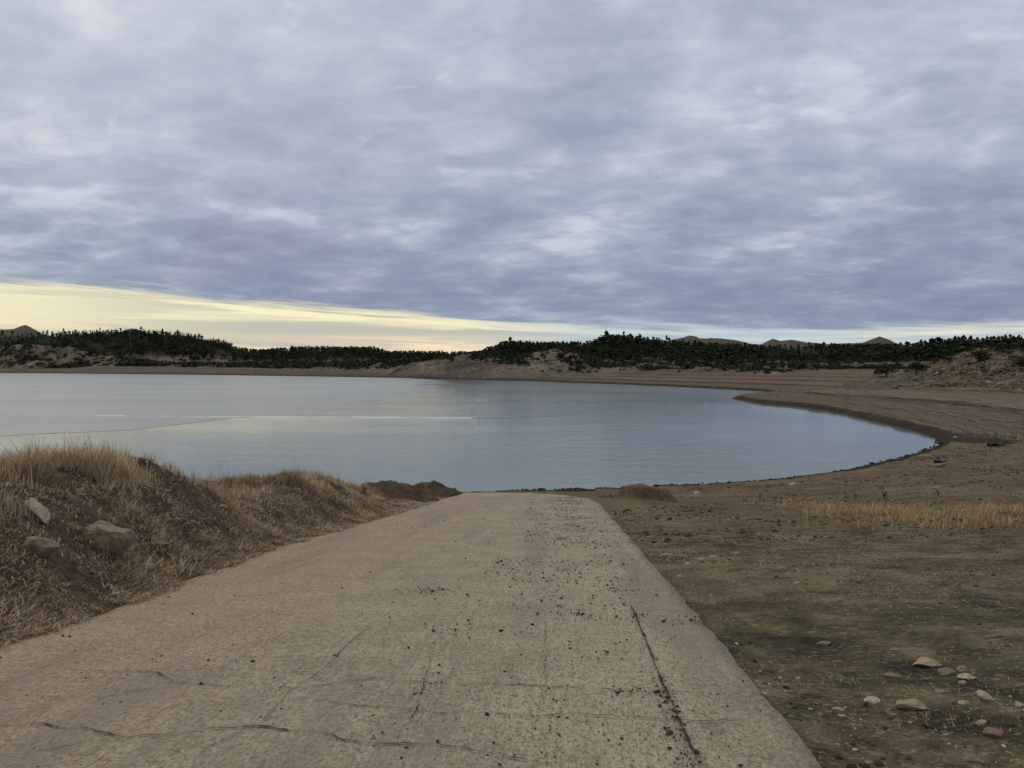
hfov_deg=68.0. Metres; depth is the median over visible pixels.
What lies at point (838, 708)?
rock
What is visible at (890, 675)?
rock
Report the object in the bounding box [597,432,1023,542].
mud lumps
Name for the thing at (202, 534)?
dry tangle
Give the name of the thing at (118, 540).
boulder
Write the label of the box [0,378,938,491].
water
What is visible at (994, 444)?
driftwood
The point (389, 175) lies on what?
sky
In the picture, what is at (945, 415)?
shore
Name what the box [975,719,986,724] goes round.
rock
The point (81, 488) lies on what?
dry tangle
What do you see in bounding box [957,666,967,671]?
rock
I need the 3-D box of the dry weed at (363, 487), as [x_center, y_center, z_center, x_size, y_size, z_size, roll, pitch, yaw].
[-4.735,3.357,24.204,0.116,0.432,0.283,1,2,44]
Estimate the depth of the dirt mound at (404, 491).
29.30 m
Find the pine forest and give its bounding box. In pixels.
[0,329,1023,366]
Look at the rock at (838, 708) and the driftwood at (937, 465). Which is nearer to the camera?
the rock at (838, 708)
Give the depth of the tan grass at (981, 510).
20.31 m
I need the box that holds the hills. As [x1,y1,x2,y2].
[0,325,1023,390]
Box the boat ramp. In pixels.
[0,492,821,767]
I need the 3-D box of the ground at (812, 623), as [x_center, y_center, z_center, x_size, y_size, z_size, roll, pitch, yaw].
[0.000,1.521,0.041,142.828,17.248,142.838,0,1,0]
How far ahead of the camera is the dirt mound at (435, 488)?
34.19 m
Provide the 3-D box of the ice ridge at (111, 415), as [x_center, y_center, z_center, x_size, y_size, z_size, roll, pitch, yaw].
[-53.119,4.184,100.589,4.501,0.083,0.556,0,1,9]
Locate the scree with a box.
[886,347,1023,389]
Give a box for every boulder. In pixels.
[22,536,59,556]
[24,497,50,524]
[82,520,135,553]
[141,562,157,570]
[171,468,179,475]
[220,504,227,509]
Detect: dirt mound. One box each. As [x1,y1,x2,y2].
[365,480,438,501]
[413,480,461,496]
[612,483,659,500]
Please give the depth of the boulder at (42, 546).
8.33 m
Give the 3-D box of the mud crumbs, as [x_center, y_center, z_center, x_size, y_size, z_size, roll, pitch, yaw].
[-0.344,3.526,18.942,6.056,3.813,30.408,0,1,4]
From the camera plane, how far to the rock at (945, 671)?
6.13 m
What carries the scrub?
on the hills
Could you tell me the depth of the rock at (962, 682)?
5.85 m
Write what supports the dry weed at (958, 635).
on the ground at (812, 623)
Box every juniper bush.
[873,365,898,376]
[908,361,925,371]
[942,355,955,361]
[971,349,993,361]
[995,343,1014,352]
[1010,354,1023,367]
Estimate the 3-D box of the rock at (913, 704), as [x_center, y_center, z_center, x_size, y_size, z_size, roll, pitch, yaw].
[2.816,2.268,5.362,0.236,0.078,0.185,4,-6,-14]
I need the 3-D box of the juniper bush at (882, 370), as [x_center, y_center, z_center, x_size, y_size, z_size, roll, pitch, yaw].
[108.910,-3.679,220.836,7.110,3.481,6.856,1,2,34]
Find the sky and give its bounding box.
[0,0,1023,353]
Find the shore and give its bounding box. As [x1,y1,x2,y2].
[0,364,1023,445]
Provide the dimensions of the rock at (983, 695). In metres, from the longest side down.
0.127 x 0.075 x 0.066 m
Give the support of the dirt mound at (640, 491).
on the ground at (812, 623)
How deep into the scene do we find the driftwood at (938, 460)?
46.85 m
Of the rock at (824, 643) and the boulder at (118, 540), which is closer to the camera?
the rock at (824, 643)
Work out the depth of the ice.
145.06 m
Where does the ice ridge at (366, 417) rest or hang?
on the ice
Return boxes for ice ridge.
[95,415,127,415]
[180,416,477,417]
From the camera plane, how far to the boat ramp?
5.95 m
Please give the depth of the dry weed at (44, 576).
7.69 m
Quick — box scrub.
[0,342,1023,375]
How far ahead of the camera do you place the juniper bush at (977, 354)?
166.17 m
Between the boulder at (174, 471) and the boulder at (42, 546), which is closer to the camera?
the boulder at (42, 546)
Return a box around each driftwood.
[925,462,946,466]
[934,456,947,462]
[987,440,1006,446]
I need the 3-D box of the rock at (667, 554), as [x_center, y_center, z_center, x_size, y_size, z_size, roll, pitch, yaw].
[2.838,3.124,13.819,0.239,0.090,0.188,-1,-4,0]
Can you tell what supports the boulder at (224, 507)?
on the ground at (812, 623)
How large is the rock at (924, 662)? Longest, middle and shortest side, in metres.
0.247 x 0.168 x 0.081 m
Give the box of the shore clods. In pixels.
[508,439,944,490]
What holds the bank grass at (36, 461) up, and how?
on the ground at (812, 623)
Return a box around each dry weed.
[39,566,55,599]
[360,483,366,495]
[944,623,979,649]
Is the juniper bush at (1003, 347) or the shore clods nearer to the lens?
the shore clods
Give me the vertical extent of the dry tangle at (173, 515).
0.184 m
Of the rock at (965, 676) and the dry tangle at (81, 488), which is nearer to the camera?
the rock at (965, 676)
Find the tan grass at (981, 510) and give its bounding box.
[736,495,1023,532]
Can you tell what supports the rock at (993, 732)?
on the ground at (812, 623)
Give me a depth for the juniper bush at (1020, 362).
151.25 m
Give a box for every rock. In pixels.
[662,553,674,556]
[817,641,830,645]
[831,707,844,710]
[863,696,880,704]
[883,672,900,677]
[895,698,927,710]
[912,657,941,666]
[934,688,946,693]
[938,667,955,675]
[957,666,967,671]
[957,673,974,679]
[957,700,968,704]
[958,680,966,684]
[975,690,994,701]
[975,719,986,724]
[982,727,1005,737]
[1015,702,1023,706]
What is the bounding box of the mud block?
[657,485,678,501]
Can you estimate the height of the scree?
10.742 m
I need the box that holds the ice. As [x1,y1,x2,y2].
[0,373,617,435]
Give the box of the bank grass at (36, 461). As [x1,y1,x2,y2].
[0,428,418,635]
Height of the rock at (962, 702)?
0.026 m
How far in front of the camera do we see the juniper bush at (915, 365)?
194.24 m
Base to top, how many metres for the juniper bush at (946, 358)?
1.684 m
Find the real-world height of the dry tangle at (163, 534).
0.231 m
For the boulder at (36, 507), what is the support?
on the ground at (812, 623)
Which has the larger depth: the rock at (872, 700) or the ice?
the ice
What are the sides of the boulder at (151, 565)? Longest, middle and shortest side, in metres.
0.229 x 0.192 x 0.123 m
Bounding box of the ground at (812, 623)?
[0,441,1023,767]
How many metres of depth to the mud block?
31.17 m
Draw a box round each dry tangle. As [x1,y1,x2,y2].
[68,482,100,494]
[140,528,174,544]
[162,508,185,520]
[182,518,218,540]
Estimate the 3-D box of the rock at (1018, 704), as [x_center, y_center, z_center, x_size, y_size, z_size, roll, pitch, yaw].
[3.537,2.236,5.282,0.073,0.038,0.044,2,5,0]
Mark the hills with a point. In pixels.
(463, 365)
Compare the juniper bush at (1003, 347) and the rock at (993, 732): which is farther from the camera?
the juniper bush at (1003, 347)
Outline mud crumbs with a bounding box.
[0,496,793,767]
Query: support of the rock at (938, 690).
on the ground at (812, 623)

